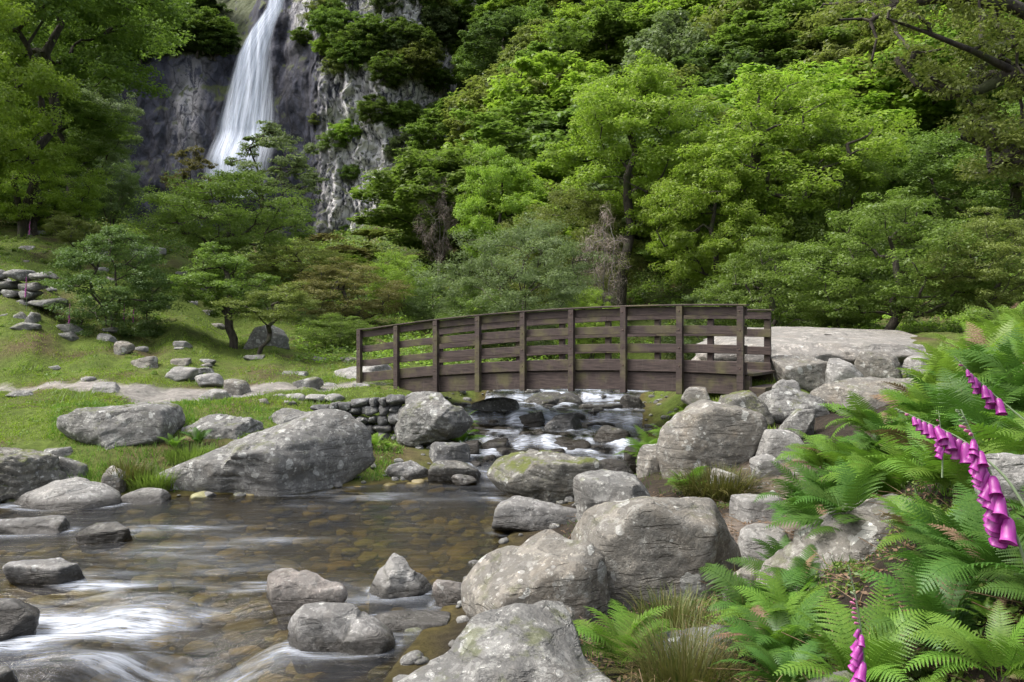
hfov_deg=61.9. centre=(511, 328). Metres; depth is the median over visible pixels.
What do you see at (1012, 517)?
fern
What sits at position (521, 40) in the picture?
hillside tree
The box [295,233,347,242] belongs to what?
hillside tree
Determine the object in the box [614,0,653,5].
hillside tree
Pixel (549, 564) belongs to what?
boulder
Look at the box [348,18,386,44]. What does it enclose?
crag shrub
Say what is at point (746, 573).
rock
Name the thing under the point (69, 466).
rock
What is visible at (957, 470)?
fern
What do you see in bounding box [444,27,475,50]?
crag shrub
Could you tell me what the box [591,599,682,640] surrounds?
fern
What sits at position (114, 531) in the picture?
rock
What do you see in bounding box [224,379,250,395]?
rock
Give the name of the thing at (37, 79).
ash tree
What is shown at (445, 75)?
crag shrub
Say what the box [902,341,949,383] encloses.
bracken
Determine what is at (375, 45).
crag shrub
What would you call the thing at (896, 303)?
hawthorn tree
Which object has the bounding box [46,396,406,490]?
grass
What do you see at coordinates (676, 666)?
rush tuft
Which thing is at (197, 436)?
fern
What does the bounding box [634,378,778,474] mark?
grass
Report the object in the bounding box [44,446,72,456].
rock
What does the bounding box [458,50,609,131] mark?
hillside tree
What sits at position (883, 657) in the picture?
fern
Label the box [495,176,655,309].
willow tree
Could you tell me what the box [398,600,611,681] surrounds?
boulder
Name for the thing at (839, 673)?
rock slab
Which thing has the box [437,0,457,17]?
crag shrub
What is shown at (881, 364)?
boulder
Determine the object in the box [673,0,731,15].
hillside tree
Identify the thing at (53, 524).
rock
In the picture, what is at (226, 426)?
boulder
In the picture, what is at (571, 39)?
hillside tree
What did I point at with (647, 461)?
boulder
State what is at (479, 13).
hillside tree
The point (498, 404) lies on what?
boulder
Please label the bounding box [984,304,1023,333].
bracken
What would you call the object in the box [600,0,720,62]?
hillside tree
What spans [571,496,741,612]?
boulder
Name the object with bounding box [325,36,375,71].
crag shrub
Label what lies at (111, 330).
rock
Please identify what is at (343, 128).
crag shrub
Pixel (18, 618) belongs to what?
boulder
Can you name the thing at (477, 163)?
hillside tree
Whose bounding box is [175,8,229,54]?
crag shrub
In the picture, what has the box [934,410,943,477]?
foxglove
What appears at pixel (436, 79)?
crag shrub
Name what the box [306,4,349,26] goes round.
crag shrub
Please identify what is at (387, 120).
crag shrub
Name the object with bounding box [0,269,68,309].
stone wall
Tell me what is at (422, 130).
hillside tree
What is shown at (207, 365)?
rock
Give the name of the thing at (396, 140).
crag shrub
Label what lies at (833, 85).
hillside tree
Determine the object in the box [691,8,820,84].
hillside tree
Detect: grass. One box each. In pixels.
[0,221,405,468]
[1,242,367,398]
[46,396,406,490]
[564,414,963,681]
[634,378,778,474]
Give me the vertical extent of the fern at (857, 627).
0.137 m
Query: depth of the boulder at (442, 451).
12.83 m
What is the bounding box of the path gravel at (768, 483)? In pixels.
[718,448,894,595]
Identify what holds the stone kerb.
on the ground at (430, 643)
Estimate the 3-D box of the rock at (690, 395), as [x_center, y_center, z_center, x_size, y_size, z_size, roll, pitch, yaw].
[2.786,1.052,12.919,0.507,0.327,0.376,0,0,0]
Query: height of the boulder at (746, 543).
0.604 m
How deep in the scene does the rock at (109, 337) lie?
20.31 m
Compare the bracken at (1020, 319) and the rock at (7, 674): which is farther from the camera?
the bracken at (1020, 319)
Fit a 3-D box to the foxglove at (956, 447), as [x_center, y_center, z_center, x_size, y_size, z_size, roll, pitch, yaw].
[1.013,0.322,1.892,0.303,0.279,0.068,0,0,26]
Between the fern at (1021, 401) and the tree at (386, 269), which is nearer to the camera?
the fern at (1021, 401)
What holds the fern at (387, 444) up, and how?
on the ground at (430, 643)
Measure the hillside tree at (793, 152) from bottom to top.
6.602 m
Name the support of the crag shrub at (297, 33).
on the cliff
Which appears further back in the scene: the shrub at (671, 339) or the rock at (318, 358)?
the shrub at (671, 339)
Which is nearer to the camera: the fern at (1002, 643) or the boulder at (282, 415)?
the fern at (1002, 643)
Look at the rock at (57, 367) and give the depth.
18.25 m
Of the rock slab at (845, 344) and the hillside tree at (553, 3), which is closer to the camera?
the rock slab at (845, 344)
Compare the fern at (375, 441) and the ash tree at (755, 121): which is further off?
the ash tree at (755, 121)
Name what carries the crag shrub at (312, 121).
on the cliff
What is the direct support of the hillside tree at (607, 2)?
on the ground at (430, 643)
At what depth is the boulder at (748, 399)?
11.77 m
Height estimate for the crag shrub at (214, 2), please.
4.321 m
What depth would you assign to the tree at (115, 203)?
51.58 m
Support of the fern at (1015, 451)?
on the ground at (430, 643)
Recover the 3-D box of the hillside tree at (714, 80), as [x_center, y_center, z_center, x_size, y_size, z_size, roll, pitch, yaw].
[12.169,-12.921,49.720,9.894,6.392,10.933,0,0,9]
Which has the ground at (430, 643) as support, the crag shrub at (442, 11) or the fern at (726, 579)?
the fern at (726, 579)
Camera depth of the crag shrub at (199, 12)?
99.63 m
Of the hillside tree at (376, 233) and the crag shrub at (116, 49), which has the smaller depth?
the hillside tree at (376, 233)
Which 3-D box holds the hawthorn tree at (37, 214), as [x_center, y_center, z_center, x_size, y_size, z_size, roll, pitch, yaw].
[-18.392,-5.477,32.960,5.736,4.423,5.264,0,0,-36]
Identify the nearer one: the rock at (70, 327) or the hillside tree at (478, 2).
the rock at (70, 327)
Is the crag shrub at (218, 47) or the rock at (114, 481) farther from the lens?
the crag shrub at (218, 47)
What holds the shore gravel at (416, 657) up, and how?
on the ground at (430, 643)
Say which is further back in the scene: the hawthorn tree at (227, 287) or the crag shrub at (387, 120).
the crag shrub at (387, 120)
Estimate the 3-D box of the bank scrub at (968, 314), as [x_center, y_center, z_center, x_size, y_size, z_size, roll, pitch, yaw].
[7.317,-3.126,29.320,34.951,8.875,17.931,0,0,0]
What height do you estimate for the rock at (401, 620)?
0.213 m
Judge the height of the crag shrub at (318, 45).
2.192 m
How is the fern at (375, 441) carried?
on the ground at (430, 643)
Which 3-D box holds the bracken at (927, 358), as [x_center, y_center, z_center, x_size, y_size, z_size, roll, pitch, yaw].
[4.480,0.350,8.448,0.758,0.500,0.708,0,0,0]
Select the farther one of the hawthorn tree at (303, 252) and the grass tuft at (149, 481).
the hawthorn tree at (303, 252)
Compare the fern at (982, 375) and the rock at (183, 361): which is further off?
the rock at (183, 361)
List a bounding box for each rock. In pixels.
[0,515,69,533]
[0,665,18,681]
[5,390,33,396]
[10,322,41,329]
[19,246,34,250]
[27,230,44,236]
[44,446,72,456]
[46,287,56,292]
[48,365,60,369]
[56,323,83,334]
[58,332,78,340]
[59,457,87,476]
[75,521,132,542]
[80,376,96,381]
[97,333,116,342]
[98,267,108,271]
[101,327,119,332]
[101,465,130,492]
[113,341,134,354]
[120,488,170,502]
[129,246,166,258]
[131,356,157,368]
[135,346,148,351]
[165,366,198,380]
[170,358,191,365]
[173,341,192,347]
[195,373,223,386]
[198,367,213,372]
[198,389,230,400]
[200,359,215,364]
[200,363,212,366]
[212,323,224,329]
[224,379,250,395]
[243,354,264,359]
[257,399,269,404]
[282,371,308,375]
[284,400,296,404]
[293,377,323,388]
[312,356,325,361]
[324,382,336,385]
[340,357,355,361]
[352,383,369,386]
[375,610,450,630]
[432,579,461,606]
[451,474,476,484]
[463,440,479,453]
[480,438,508,448]
[511,449,538,452]
[519,411,544,425]
[554,439,590,448]
[565,605,580,644]
[583,403,622,408]
[593,425,630,442]
[600,459,633,473]
[620,394,645,407]
[624,445,639,474]
[681,386,709,404]
[710,468,740,487]
[722,562,758,602]
[749,454,781,478]
[772,379,800,390]
[778,408,814,439]
[825,358,863,382]
[974,453,1023,519]
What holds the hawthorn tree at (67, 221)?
on the ground at (430, 643)
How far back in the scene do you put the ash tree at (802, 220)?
28.84 m
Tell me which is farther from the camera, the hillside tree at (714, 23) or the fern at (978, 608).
the hillside tree at (714, 23)
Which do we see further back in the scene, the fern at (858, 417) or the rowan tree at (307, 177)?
the rowan tree at (307, 177)
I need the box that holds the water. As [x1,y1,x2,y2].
[0,389,647,681]
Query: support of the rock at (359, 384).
on the ground at (430, 643)
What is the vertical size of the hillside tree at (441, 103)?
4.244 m
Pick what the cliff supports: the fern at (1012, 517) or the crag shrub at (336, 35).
the crag shrub at (336, 35)
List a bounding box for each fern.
[158,433,187,447]
[181,427,212,442]
[371,433,388,447]
[381,437,402,448]
[450,429,489,442]
[573,598,671,668]
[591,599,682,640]
[615,425,658,461]
[649,424,660,443]
[664,466,706,490]
[699,563,808,622]
[703,570,856,631]
[709,587,841,665]
[711,585,824,669]
[711,639,827,681]
[722,569,785,628]
[725,535,788,572]
[751,543,824,591]
[753,461,828,522]
[764,456,889,537]
[765,483,844,527]
[773,577,943,681]
[774,422,849,470]
[779,457,878,504]
[799,434,863,470]
[816,443,899,496]
[818,390,904,437]
[821,615,893,644]
[821,674,946,681]
[822,425,906,469]
[825,429,922,492]
[837,409,904,451]
[837,544,1023,663]
[860,412,907,428]
[861,422,982,496]
[865,406,946,452]
[868,493,974,549]
[874,411,916,445]
[877,507,1023,586]
[898,489,1023,577]
[899,417,969,449]
[902,601,1023,681]
[907,437,1022,493]
[914,483,1023,595]
[917,413,1022,459]
[919,394,1019,457]
[949,524,1023,600]
[949,596,1019,622]
[954,512,1023,552]
[963,361,1005,409]
[964,450,1019,484]
[976,485,1023,518]
[984,382,1023,415]
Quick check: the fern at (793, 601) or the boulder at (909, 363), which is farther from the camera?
the boulder at (909, 363)
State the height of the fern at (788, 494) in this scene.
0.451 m
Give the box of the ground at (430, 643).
[0,27,1023,681]
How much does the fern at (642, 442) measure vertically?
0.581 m
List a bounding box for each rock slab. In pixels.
[692,326,929,378]
[756,493,912,599]
[807,670,851,681]
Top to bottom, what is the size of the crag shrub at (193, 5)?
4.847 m
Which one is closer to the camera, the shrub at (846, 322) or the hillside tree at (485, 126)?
the shrub at (846, 322)
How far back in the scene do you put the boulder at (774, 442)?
9.57 m
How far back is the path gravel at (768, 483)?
8.69 m
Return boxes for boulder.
[0,447,65,502]
[0,598,39,640]
[3,557,84,583]
[13,477,121,509]
[57,401,185,449]
[91,382,120,392]
[156,409,374,495]
[181,414,262,439]
[243,325,289,348]
[266,568,347,614]
[269,408,311,424]
[287,602,395,654]
[334,364,391,378]
[369,553,431,598]
[386,460,428,480]
[394,391,472,446]
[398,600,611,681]
[427,460,480,480]
[429,442,470,462]
[461,529,609,625]
[471,397,519,410]
[487,449,602,502]
[492,495,576,531]
[523,392,581,404]
[544,414,582,429]
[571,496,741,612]
[573,469,650,520]
[636,444,659,477]
[640,624,733,658]
[655,399,767,479]
[718,390,774,426]
[729,494,784,522]
[737,523,789,563]
[755,429,804,462]
[758,386,829,423]
[771,354,826,391]
[854,350,902,377]
[902,354,930,377]
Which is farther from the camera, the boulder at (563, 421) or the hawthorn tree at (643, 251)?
the hawthorn tree at (643, 251)
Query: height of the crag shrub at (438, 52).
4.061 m
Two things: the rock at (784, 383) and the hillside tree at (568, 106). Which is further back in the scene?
the hillside tree at (568, 106)
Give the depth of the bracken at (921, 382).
5.28 m
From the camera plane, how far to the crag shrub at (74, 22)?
97.70 m
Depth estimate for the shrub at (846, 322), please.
22.66 m
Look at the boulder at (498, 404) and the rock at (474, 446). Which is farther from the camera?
the boulder at (498, 404)
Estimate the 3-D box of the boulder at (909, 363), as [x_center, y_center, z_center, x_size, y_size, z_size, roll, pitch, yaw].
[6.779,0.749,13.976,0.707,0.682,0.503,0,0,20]
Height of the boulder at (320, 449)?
1.373 m
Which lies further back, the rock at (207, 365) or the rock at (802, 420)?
the rock at (207, 365)
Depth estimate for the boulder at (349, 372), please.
18.25 m
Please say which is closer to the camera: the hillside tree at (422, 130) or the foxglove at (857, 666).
the foxglove at (857, 666)
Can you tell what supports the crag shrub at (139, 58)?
on the cliff
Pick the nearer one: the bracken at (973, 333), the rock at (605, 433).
the bracken at (973, 333)
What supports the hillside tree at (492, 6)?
on the ground at (430, 643)
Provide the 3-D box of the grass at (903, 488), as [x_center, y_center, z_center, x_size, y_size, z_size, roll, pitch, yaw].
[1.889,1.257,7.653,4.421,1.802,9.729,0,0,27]
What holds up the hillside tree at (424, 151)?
on the ground at (430, 643)
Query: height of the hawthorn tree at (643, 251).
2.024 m
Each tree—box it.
[0,0,83,182]
[0,0,198,236]
[0,85,139,197]
[0,108,85,195]
[0,131,116,235]
[0,182,107,222]
[10,2,75,38]
[41,210,103,267]
[46,172,115,214]
[47,78,144,220]
[71,142,148,226]
[110,169,317,280]
[159,145,219,232]
[164,241,281,348]
[199,2,235,12]
[211,281,323,354]
[224,120,328,259]
[243,238,373,283]
[267,256,415,326]
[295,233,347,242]
[306,253,374,268]
[319,245,373,257]
[345,241,385,259]
[346,146,513,265]
[348,229,392,236]
[361,249,437,313]
[368,230,403,236]
[377,148,442,213]
[379,179,461,239]
[399,106,462,156]
[402,211,618,347]
[412,176,460,274]
[429,96,569,181]
[434,91,470,118]
[434,145,565,266]
[439,66,580,148]
[440,39,466,60]
[440,128,522,180]
[442,92,473,143]
[447,142,546,296]
[451,43,493,80]
[457,5,531,74]
[457,161,657,268]
[458,0,528,4]
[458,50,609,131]
[467,0,524,30]
[474,53,522,92]
[484,0,541,17]
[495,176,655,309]
[496,40,582,80]
[497,103,634,222]
[498,18,551,59]
[505,0,568,35]
[515,69,697,180]
[520,1,671,79]
[530,0,605,46]
[537,48,725,323]
[546,0,575,20]
[554,98,809,253]
[559,0,657,71]
[564,75,612,108]
[567,90,733,185]
[569,201,632,341]
[570,0,610,12]
[584,0,654,12]
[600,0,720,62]
[609,7,720,76]
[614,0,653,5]
[622,94,824,233]
[633,231,756,263]
[634,139,794,325]
[643,58,921,304]
[654,40,795,103]
[663,64,738,106]
[666,0,795,67]
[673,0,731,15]
[683,57,916,187]
[690,224,850,327]
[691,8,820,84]
[704,0,739,13]
[714,0,856,61]
[752,4,876,71]
[764,123,934,326]
[772,186,1023,329]
[786,0,1023,190]
[787,47,890,146]
[809,0,932,73]
[829,16,949,133]
[835,0,887,9]
[838,5,1023,136]
[862,3,951,33]
[863,128,997,237]
[865,7,1023,135]
[897,97,1023,255]
[906,205,1023,320]
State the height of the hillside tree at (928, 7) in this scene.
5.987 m
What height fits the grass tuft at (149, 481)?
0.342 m
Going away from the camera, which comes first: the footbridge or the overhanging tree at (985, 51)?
the overhanging tree at (985, 51)
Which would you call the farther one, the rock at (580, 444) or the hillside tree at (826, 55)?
the hillside tree at (826, 55)
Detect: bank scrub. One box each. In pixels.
[281,191,1023,365]
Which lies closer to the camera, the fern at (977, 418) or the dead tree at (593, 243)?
the fern at (977, 418)
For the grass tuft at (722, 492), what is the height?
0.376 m
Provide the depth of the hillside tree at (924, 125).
38.75 m
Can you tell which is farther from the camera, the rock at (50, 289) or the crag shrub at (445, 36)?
the crag shrub at (445, 36)
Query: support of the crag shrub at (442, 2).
on the cliff
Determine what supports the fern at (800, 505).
on the ground at (430, 643)
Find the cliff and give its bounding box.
[71,0,478,240]
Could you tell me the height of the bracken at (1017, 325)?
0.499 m
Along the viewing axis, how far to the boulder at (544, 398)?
18.51 m
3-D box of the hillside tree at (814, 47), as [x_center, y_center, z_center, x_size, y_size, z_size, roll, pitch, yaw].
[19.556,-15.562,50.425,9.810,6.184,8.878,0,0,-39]
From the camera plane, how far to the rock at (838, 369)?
13.87 m
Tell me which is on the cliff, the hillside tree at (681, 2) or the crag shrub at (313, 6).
the crag shrub at (313, 6)
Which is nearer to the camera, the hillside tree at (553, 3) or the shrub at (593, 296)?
the shrub at (593, 296)
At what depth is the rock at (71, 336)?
20.27 m
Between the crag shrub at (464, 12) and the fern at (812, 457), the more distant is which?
the crag shrub at (464, 12)
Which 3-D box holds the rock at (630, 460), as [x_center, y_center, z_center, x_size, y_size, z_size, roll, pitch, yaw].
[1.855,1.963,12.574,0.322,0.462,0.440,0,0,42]
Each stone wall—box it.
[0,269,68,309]
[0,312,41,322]
[310,394,409,439]
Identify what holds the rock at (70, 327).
on the ground at (430, 643)
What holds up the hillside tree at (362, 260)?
on the ground at (430, 643)
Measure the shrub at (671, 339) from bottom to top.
3.041 m
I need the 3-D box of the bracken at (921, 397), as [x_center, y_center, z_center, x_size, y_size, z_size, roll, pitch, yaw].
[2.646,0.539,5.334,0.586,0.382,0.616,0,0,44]
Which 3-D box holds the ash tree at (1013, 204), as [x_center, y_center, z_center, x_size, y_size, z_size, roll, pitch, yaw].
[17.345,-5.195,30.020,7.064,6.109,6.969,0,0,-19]
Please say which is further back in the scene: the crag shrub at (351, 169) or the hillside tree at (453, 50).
the hillside tree at (453, 50)
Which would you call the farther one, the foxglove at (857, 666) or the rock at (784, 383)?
the rock at (784, 383)
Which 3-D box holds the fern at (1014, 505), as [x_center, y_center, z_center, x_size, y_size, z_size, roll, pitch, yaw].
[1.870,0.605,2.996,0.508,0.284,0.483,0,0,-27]
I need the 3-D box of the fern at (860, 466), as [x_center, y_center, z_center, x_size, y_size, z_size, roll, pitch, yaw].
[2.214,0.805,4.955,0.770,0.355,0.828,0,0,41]
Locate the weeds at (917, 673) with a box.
[681,411,1023,681]
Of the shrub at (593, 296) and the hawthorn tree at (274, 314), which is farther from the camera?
the shrub at (593, 296)
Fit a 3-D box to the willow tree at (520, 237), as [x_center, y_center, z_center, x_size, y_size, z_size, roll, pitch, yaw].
[0.211,-1.240,27.342,6.304,4.811,6.695,0,0,35]
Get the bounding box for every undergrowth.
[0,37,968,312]
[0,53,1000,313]
[0,77,1008,309]
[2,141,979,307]
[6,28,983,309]
[7,46,1004,311]
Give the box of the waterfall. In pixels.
[204,0,282,197]
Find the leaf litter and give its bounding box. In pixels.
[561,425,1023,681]
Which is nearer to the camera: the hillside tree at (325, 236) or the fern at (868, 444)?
the fern at (868, 444)
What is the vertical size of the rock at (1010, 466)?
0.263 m
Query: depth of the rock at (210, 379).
17.09 m
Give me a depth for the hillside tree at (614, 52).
62.38 m
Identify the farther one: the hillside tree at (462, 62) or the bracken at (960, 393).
the hillside tree at (462, 62)
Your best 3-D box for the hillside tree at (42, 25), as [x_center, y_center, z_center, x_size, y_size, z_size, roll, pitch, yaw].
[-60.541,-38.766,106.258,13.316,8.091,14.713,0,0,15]
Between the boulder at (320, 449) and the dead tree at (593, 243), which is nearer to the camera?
the boulder at (320, 449)
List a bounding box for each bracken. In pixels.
[871,371,956,417]
[880,382,940,427]
[883,372,1000,413]
[885,364,1023,440]
[895,342,966,385]
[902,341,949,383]
[912,338,953,362]
[917,338,969,376]
[918,332,968,356]
[933,333,968,344]
[934,318,1014,357]
[936,342,1023,417]
[943,321,998,349]
[943,328,1023,376]
[948,411,1023,454]
[955,308,1023,342]
[959,301,1023,328]
[960,300,1021,337]
[977,368,1015,382]
[983,312,1023,351]
[983,337,1023,367]
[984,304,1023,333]
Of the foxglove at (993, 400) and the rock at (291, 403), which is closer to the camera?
the foxglove at (993, 400)
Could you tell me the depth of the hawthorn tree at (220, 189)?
29.14 m
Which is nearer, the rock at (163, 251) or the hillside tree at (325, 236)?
the rock at (163, 251)
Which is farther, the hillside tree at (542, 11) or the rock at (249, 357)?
the hillside tree at (542, 11)
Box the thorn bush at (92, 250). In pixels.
[35,224,193,340]
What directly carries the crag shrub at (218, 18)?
on the cliff
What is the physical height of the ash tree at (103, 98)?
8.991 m
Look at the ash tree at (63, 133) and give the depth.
40.06 m
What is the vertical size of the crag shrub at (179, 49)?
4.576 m
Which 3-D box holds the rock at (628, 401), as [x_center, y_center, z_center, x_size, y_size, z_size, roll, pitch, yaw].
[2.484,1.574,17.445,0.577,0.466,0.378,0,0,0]
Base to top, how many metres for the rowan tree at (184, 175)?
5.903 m
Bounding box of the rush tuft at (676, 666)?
[559,602,769,681]
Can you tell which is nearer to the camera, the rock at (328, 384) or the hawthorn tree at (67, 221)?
the rock at (328, 384)
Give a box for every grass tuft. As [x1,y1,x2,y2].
[90,455,170,485]
[118,463,180,490]
[156,439,218,464]
[622,580,720,629]
[642,460,786,502]
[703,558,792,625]
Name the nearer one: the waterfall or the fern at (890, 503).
the fern at (890, 503)
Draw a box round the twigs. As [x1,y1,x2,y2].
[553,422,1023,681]
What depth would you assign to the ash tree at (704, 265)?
28.09 m
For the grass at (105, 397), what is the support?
on the ground at (430, 643)
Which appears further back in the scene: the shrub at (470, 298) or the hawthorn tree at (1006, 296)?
the shrub at (470, 298)
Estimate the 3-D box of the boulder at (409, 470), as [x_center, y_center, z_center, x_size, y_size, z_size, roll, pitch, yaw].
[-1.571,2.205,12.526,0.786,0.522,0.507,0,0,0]
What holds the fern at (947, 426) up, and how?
on the ground at (430, 643)
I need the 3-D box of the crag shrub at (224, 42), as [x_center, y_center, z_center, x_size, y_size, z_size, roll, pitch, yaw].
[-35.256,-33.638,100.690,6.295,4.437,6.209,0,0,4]
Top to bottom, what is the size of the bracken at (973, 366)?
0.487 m
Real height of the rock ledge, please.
1.011 m
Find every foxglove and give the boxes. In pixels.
[24,274,26,310]
[845,564,866,681]
[894,408,1023,506]
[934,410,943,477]
[954,356,1023,419]
[955,409,1023,562]
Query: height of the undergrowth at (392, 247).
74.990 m
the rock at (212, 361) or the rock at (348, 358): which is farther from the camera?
the rock at (348, 358)
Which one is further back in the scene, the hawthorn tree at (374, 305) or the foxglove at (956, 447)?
the hawthorn tree at (374, 305)
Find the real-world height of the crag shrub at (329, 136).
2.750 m
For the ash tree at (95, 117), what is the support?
on the ground at (430, 643)
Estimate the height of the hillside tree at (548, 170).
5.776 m
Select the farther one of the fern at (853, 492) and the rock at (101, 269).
the rock at (101, 269)
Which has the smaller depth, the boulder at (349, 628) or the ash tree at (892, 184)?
the boulder at (349, 628)
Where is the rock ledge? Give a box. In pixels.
[810,376,917,413]
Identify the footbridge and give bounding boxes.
[356,304,775,396]
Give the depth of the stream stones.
15.51 m
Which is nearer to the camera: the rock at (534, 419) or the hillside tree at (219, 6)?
the rock at (534, 419)
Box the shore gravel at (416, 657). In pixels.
[66,390,676,681]
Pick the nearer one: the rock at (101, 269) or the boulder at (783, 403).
the boulder at (783, 403)
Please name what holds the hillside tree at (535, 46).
on the ground at (430, 643)
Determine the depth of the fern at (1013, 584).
2.48 m
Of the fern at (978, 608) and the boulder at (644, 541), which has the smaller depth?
the fern at (978, 608)
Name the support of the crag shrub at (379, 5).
on the cliff
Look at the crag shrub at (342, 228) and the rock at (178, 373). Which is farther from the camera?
the crag shrub at (342, 228)
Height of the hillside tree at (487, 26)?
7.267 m
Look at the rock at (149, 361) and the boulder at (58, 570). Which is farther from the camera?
the rock at (149, 361)
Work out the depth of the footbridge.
15.04 m
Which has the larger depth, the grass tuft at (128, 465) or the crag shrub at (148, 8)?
the crag shrub at (148, 8)
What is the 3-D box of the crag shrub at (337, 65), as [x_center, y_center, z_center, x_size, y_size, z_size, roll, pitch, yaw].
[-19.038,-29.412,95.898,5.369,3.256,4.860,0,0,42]
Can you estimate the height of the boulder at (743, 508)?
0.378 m
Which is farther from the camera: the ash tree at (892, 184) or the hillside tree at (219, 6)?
the hillside tree at (219, 6)
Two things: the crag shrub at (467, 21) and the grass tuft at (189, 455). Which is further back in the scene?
the crag shrub at (467, 21)
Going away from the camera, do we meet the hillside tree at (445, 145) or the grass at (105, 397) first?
the grass at (105, 397)
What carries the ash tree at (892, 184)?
on the ground at (430, 643)
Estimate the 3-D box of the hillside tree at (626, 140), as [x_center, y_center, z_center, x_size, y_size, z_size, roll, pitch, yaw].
[7.417,-6.479,38.395,10.136,7.132,10.275,0,0,-28]
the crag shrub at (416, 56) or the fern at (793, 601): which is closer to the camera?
the fern at (793, 601)
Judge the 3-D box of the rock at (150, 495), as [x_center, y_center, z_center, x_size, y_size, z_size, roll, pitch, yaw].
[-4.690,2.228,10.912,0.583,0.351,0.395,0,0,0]
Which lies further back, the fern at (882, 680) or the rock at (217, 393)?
the rock at (217, 393)
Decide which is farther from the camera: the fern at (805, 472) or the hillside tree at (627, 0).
the hillside tree at (627, 0)
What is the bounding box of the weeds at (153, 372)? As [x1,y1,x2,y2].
[0,262,403,462]
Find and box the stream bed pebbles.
[191,479,424,498]
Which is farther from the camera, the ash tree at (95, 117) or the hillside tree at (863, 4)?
the hillside tree at (863, 4)
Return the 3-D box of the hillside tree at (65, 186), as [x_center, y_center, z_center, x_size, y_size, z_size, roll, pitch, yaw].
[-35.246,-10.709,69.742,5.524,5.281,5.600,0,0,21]
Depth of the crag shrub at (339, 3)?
95.73 m
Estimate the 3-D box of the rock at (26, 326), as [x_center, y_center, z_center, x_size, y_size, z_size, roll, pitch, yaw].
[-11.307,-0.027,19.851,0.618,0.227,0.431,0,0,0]
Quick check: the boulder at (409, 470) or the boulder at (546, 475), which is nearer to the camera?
the boulder at (546, 475)
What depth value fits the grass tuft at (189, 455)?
11.85 m
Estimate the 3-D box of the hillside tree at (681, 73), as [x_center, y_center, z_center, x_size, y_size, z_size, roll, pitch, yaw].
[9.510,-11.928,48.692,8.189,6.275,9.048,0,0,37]
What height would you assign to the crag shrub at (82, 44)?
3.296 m
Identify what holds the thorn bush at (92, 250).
on the ground at (430, 643)
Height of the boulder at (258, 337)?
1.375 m
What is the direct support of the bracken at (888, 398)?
on the ground at (430, 643)
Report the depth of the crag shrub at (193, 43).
98.82 m
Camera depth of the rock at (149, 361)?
18.27 m
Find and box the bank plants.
[0,220,279,330]
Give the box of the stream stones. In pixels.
[466,389,621,466]
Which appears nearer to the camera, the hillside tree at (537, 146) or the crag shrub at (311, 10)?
the hillside tree at (537, 146)
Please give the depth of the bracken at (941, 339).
9.64 m
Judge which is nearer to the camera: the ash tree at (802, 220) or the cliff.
the ash tree at (802, 220)
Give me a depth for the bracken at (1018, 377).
4.57 m
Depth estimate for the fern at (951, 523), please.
3.02 m
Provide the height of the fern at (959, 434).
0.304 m
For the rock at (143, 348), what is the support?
on the ground at (430, 643)
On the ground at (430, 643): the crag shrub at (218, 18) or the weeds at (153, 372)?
the weeds at (153, 372)
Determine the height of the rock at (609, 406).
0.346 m
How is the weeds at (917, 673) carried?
on the ground at (430, 643)
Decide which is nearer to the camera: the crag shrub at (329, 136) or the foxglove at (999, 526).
the foxglove at (999, 526)
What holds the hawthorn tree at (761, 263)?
on the ground at (430, 643)
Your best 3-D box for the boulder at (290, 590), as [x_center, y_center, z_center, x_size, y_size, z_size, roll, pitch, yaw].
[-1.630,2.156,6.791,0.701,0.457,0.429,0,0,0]
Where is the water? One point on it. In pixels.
(174, 589)
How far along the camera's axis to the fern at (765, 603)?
3.56 m
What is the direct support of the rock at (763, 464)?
on the ground at (430, 643)
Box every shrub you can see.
[46,10,95,33]
[66,32,107,51]
[88,26,134,61]
[121,36,166,66]
[141,0,192,14]
[151,19,197,57]
[159,3,211,26]
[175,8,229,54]
[176,26,219,58]
[179,32,206,53]
[180,6,239,47]
[181,16,239,60]
[183,7,217,23]
[186,24,242,60]
[192,0,214,9]
[196,0,216,6]
[286,312,379,349]
[287,26,313,44]
[302,0,347,22]
[305,5,359,37]
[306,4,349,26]
[306,113,319,125]
[308,36,331,56]
[315,129,346,153]
[321,53,359,77]
[322,0,348,12]
[324,28,346,45]
[325,22,393,68]
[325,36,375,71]
[327,118,362,145]
[333,224,350,236]
[336,164,363,180]
[346,12,390,38]
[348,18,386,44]
[351,93,395,124]
[359,50,412,87]
[365,0,416,13]
[375,15,421,49]
[378,99,424,128]
[379,31,417,50]
[381,132,425,157]
[388,41,442,79]
[391,100,425,127]
[393,34,447,65]
[396,279,467,329]
[401,24,439,50]
[419,0,439,14]
[419,2,457,35]
[420,0,451,8]
[423,62,458,92]
[424,68,443,84]
[424,100,444,117]
[425,17,458,46]
[434,281,507,349]
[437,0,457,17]
[443,0,481,29]
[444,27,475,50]
[460,4,483,29]
[553,285,619,358]
[661,289,757,359]
[790,287,888,328]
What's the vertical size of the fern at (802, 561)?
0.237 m
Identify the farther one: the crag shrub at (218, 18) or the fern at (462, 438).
the crag shrub at (218, 18)
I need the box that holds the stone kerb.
[233,393,344,401]

